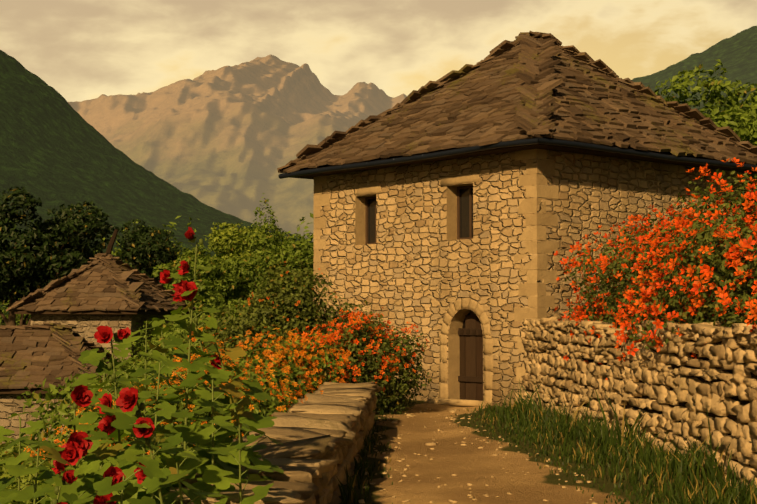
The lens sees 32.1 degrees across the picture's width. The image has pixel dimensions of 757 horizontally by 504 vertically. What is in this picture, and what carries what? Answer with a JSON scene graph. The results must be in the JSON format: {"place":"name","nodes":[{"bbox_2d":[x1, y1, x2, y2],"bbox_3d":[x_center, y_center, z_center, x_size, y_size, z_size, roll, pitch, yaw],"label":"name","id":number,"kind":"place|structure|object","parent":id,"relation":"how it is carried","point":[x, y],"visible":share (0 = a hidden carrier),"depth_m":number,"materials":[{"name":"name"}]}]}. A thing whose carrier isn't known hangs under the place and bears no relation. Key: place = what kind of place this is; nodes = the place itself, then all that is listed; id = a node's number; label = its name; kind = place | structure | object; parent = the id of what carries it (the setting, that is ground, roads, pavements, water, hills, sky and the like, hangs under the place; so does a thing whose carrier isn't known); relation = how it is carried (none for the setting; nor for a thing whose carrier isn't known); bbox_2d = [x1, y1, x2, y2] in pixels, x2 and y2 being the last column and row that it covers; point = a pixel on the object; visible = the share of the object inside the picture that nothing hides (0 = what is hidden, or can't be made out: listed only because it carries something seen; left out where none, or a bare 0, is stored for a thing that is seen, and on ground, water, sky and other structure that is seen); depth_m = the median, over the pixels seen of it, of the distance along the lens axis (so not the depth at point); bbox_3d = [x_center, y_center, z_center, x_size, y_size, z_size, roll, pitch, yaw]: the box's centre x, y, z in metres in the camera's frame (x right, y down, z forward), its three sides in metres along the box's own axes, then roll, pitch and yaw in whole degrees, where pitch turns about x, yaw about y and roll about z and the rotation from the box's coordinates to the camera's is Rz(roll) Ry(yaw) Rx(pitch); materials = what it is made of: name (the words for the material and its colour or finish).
{"place":"outdoors","nodes":[
{"label":"outdoors","id":0,"kind":"place"},
{"bbox_2d":[0,50,308,314],"bbox_3d":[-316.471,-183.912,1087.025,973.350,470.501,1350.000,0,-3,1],"label":"hill","id":1,"kind":"structure","parent":0,"point":[57,150],"depth_m":1150.45,"materials":[{"name":"green plant"}]},
{"bbox_2d":[68,55,406,241],"bbox_3d":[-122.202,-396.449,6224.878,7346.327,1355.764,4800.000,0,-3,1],"label":"mountain rock","id":2,"kind":"object","parent":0,"point":[230,140],"visible":0.33,"depth_m":4916.63,"materials":[{"name":"stone"}]},
{"bbox_2d":[0,316,754,503],"bbox_3d":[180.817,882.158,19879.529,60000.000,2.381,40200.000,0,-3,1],"label":"ground","id":3,"kind":"structure","parent":0,"point":[474,465],"depth_m":14.79,"materials":[{"name":"brown soil"}]},
{"bbox_2d":[0,394,72,446],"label":"hut","id":4,"kind":"object","parent":3,"relation":"on","point":[10,404],"depth_m":30.11,"materials":[{"name":"beige stone"}]},
{"bbox_2d":[0,366,71,393],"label":"hut roof deck","id":5,"kind":"structure","parent":4,"relation":"on","point":[18,391],"depth_m":29.91,"materials":[{"name":"brown wood"}]},
{"bbox_2d":[0,323,126,388],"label":"roof","id":6,"kind":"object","parent":4,"relation":"on","point":[50,352],"visible":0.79,"depth_m":30.95,"materials":[{"name":"stone"}]},
{"bbox_2d":[0,440,111,503],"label":"shrub leaves","id":7,"kind":"object","parent":3,"relation":"on","point":[29,477],"visible":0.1,"depth_m":9.97,"materials":[{"name":"green plant"}]},
{"bbox_2d":[0,186,120,325],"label":"tree","id":8,"kind":"object","parent":3,"relation":"on","point":[23,275],"depth_m":55.37,"materials":[{"name":"green plant"}]},
{"bbox_2d":[31,314,173,364],"bbox_3d":[-8.630,3.923,41.462,3.350,4.375,3.350,-1,-3,15],"label":"hut","id":9,"kind":"object","parent":3,"relation":"on","point":[86,325],"depth_m":39.85,"materials":[{"name":"beige stone"}]},
{"bbox_2d":[6,253,195,311],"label":"roof","id":10,"kind":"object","parent":9,"relation":"on","point":[105,281],"visible":0.98,"depth_m":40.35,"materials":[{"name":"stone"}]},
{"bbox_2d":[106,229,118,253],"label":"roof finial","id":11,"kind":"object","parent":10,"relation":"on","point":[111,243],"visible":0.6,"depth_m":41.55,"materials":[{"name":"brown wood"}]},
{"bbox_2d":[15,309,189,313],"bbox_3d":[-8.630,1.116,41.586,4.050,1.684,4.050,-1,-3,15],"label":"roof eave","id":12,"kind":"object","parent":9,"relation":"on","point":[23,311],"depth_m":39.69,"materials":[{"name":"brown wood"}]},
{"bbox_2d":[0,305,266,503],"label":"garden shrub leaves","id":13,"kind":"object","parent":3,"relation":"on","point":[62,409],"visible":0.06,"depth_m":15.25,"materials":[{"name":"green plant"}]},
{"bbox_2d":[0,227,283,503],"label":"hollyhock","id":14,"kind":"object","parent":3,"relation":"on","point":[87,474],"depth_m":8.34,"materials":[{"name":"green plant"}]},
{"bbox_2d":[0,213,312,325],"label":"trees","id":15,"kind":"object","parent":3,"relation":"on","point":[115,253],"depth_m":94.44,"materials":[{"name":"green plant"}]},
{"bbox_2d":[4,325,350,464],"bbox_3d":[-1.956,1.894,16.390,2.819,1.916,10.437,0,-3,3],"label":"flowering bush","id":16,"kind":"object","parent":3,"relation":"on","point":[272,404],"depth_m":17.23,"materials":[{"name":"orange plant"}]},
{"bbox_2d":[112,296,312,384],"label":"shrub leaves","id":17,"kind":"object","parent":3,"relation":"on","point":[173,329],"visible":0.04,"depth_m":38.72,"materials":[{"name":"green plant"}]},
{"bbox_2d":[158,382,382,503],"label":"wall","id":18,"kind":"structure","parent":3,"relation":"on","point":[318,435],"depth_m":11.94,"materials":[{"name":"beige stone"}]},
{"bbox_2d":[243,193,305,296],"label":"poplar tree","id":19,"kind":"object","parent":3,"relation":"on","point":[265,239],"depth_m":65.94,"materials":[{"name":"green plant"}]},
{"bbox_2d":[183,256,376,383],"bbox_3d":[-1.963,1.900,26.551,4.158,3.611,3.325,0,-3,1],"label":"dark shrub","id":20,"kind":"object","parent":3,"relation":"on","point":[307,308],"depth_m":26.17,"materials":[{"name":"green plant"}]},
{"bbox_2d":[284,307,431,413],"bbox_3d":[-0.367,1.895,22.595,2.619,1.940,2.180,0,-3,1],"label":"orange bush","id":21,"kind":"object","parent":3,"relation":"on","point":[405,386],"depth_m":22.34,"materials":[{"name":"plant"}]},
{"bbox_2d":[426,398,487,406],"bbox_3d":[1.530,2.856,24.885,0.541,0.185,1.286,2,-3,-44],"label":"doorstep","id":22,"kind":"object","parent":3,"relation":"on","point":[459,402],"depth_m":24.59,"materials":[{"name":"stone"}]},
{"bbox_2d":[358,401,597,503],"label":"path pebbles","id":23,"kind":"object","parent":3,"relation":"on","point":[435,443],"visible":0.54,"depth_m":16.15,"materials":[{"name":"beige stone"}]},
{"bbox_2d":[554,157,756,379],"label":"bush","id":24,"kind":"object","parent":3,"relation":"on","point":[743,291],"depth_m":16.49,"materials":[{"name":"orange plant"}]},
{"bbox_2d":[648,59,756,213],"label":"tree","id":25,"kind":"object","parent":3,"relation":"on","point":[740,120],"depth_m":32.43,"materials":[{"name":"green plant"}]},
{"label":"tree trunk","id":26,"kind":"object","parent":3,"relation":"on","visible":0},
{"bbox_2d":[151,245,262,309],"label":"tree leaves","id":27,"kind":"object","parent":26,"relation":"on","point":[232,281],"visible":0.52,"depth_m":60.65,"materials":[{"name":"green plant"}]},
{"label":"tree trunk","id":28,"kind":"object","parent":3,"relation":"on","visible":0},
{"bbox_2d":[177,222,274,297],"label":"tree leaves","id":29,"kind":"object","parent":28,"relation":"on","point":[226,243],"visible":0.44,"depth_m":69.05,"materials":[{"name":"green plant"}]},
{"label":"tree trunk","id":30,"kind":"object","parent":3,"relation":"on","visible":0},
{"bbox_2d":[251,239,313,292],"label":"leaves","id":31,"kind":"object","parent":30,"relation":"on","point":[300,249],"visible":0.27,"depth_m":54.41,"materials":[{"name":"green plant"}]},
{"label":"tree trunk","id":32,"kind":"object","parent":3,"relation":"on","visible":0},
{"bbox_2d":[261,231,313,261],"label":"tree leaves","id":33,"kind":"object","parent":32,"relation":"on","point":[308,239],"depth_m":73.44,"materials":[{"name":"green plant"}]},
{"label":"tree trunk","id":34,"kind":"object","parent":3,"relation":"on","visible":0},
{"bbox_2d":[163,277,243,324],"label":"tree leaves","id":35,"kind":"object","parent":34,"relation":"on","point":[212,297],"visible":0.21,"depth_m":49.83,"materials":[{"name":"green plant"}]},
{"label":"tree trunk","id":36,"kind":"object","parent":3,"relation":"on","visible":0},
{"bbox_2d":[88,219,185,289],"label":"tree leaves","id":37,"kind":"object","parent":36,"relation":"on","point":[154,249],"visible":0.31,"depth_m":78.48,"materials":[{"name":"green plant"}]},
{"bbox_2d":[0,0,756,101],"label":"sky","id":38,"kind":"structure","parent":0,"point":[83,50],"materials":[{"name":"beige"}]},
{"bbox_2d":[314,150,741,406],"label":"stone wall","id":39,"kind":"structure","parent":0,"point":[420,265],"depth_m":25.55,"materials":[{"name":"beige stone"}]},
{"bbox_2d":[365,185,482,400],"bbox_3d":[0.943,0.850,26.348,0.103,4.200,3.785,2,-3,-40],"label":"house woodwork","id":40,"kind":"object","parent":39,"relation":"attached to","point":[470,378],"visible":0.58,"depth_m":25.37,"materials":[{"name":"brown wood"}]},
{"bbox_2d":[355,172,492,404],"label":"house dressed stones","id":41,"kind":"object","parent":39,"relation":"attached to","point":[462,303],"visible":0.48,"depth_m":25.22,"materials":[{"name":"beige stone"}]},
{"bbox_2d":[277,31,756,172],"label":"house roof","id":42,"kind":"structure","parent":39,"relation":"on","point":[528,85],"depth_m":26.63,"materials":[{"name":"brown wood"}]},
{"bbox_2d":[278,137,756,178],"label":"gutter","id":43,"kind":"object","parent":42,"relation":"attached to","point":[547,141],"visible":0.96,"depth_m":25.11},
{"bbox_2d":[289,136,756,178],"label":"roof eave","id":44,"kind":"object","parent":39,"relation":"on","point":[544,147],"depth_m":25.42,"materials":[{"name":"brown wood"}]},
{"bbox_2d":[313,149,741,403],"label":"corner quoins","id":45,"kind":"object","parent":39,"relation":"attached to","point":[536,308],"visible":0.25,"depth_m":23.87,"materials":[{"name":"beige stone"}]},
{"bbox_2d":[336,380,756,503],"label":"grass","id":46,"kind":"structure","parent":0,"point":[630,451],"depth_m":14.73,"materials":[{"name":"green plant"}]},
{"bbox_2d":[521,317,756,490],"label":"garden wall","id":47,"kind":"structure","parent":0,"point":[654,372],"depth_m":15.35,"materials":[{"name":"beige stone"}]},
{"bbox_2d":[632,26,756,194],"bbox_3d":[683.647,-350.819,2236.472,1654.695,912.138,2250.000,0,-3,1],"label":"hill","id":48,"kind":"structure","parent":0,"point":[736,54],"depth_m":2468.62,"materials":[{"name":"green plant"}]}
]}

